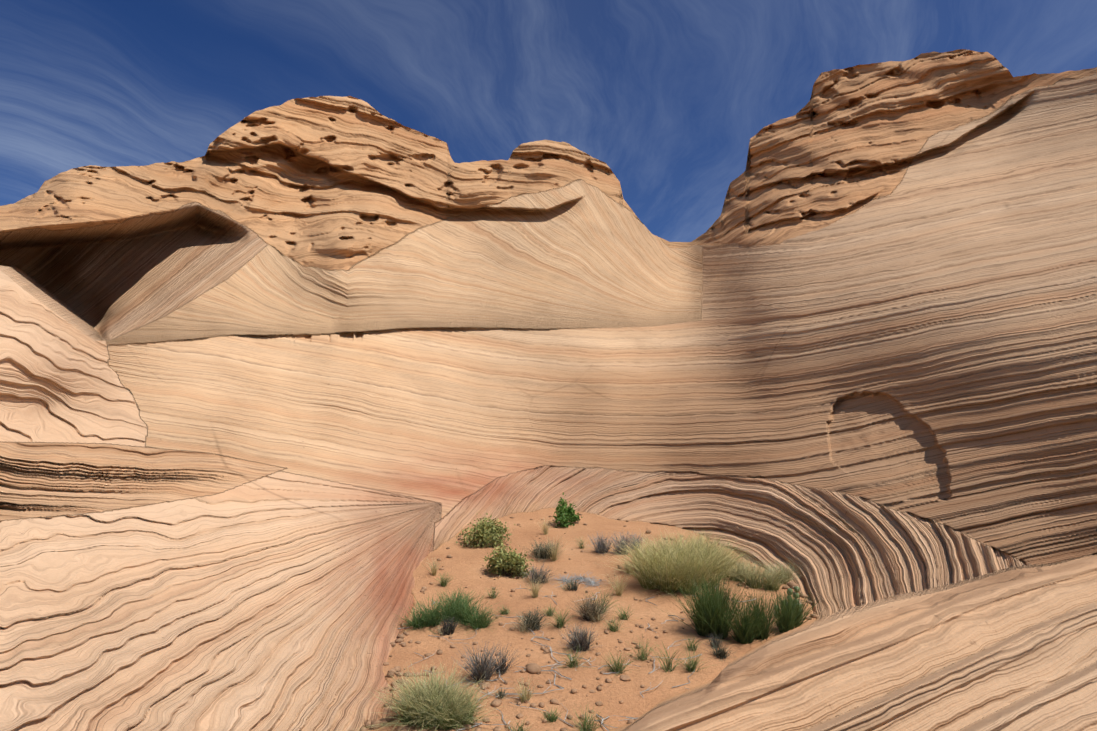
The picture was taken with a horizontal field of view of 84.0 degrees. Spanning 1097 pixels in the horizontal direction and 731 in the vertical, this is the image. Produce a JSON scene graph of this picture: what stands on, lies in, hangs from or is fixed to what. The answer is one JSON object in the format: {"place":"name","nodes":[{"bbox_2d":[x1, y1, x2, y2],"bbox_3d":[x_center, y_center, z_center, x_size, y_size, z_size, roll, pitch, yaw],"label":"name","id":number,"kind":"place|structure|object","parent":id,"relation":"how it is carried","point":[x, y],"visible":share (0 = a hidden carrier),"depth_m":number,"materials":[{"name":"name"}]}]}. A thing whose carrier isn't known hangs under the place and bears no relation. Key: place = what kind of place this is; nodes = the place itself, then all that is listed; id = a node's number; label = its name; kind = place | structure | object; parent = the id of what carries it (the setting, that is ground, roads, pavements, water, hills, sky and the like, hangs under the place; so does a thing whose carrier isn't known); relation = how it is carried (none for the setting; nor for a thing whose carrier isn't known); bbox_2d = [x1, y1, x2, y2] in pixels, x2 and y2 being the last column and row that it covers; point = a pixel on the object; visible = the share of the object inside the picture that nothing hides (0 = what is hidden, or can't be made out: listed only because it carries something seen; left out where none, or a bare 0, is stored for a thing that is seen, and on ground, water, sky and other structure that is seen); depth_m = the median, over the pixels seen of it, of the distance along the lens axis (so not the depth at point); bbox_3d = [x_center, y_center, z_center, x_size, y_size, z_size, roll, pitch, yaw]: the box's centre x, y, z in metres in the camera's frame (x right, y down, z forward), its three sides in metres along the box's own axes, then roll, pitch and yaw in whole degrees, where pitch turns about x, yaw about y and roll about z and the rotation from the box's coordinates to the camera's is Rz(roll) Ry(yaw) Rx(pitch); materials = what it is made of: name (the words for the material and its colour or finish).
{"place":"outdoors","nodes":[
{"label":"outdoors","id":0,"kind":"place"},
{"bbox_2d":[0,49,1096,730],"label":"terrain","id":1,"kind":"structure","parent":0,"point":[296,395],"depth_m":14.43,"materials":[{"name":"stone"}]},
{"bbox_2d":[456,492,581,577],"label":"leafy shrubs","id":2,"kind":"object","parent":1,"relation":"on","point":[515,562],"visible":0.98,"depth_m":12.81,"materials":[{"name":"green plant"}]},
{"bbox_2d":[398,578,755,730],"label":"dead twigs","id":3,"kind":"object","parent":1,"relation":"on","point":[489,693],"visible":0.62,"depth_m":6.93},
{"bbox_2d":[349,514,818,730],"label":"loose rocks","id":4,"kind":"object","parent":1,"relation":"on","point":[532,668],"visible":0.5,"depth_m":6.87,"materials":[{"name":"stone"}]},
{"bbox_2d":[434,529,739,698],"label":"dry shrubs","id":5,"kind":"object","parent":1,"relation":"on","point":[483,670],"visible":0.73,"depth_m":8.29,"materials":[{"name":"grey plant"}]},
{"bbox_2d":[358,517,824,730],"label":"grass clumps","id":6,"kind":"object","parent":1,"relation":"on","point":[693,569],"depth_m":8.27,"materials":[{"name":"green plant"}]},
{"bbox_2d":[774,586,801,616],"bbox_3d":[3.621,3.498,8.982,0.358,0.359,0.900,-3,-4,42],"label":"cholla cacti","id":7,"kind":"object","parent":1,"relation":"on","point":[796,589],"visible":0.23,"depth_m":9.19,"materials":[{"name":"green plant"}]},
{"bbox_2d":[0,0,1096,241],"label":"sky","id":8,"kind":"structure","parent":0,"point":[672,96],"materials":[{"name":"blue"}]}
]}

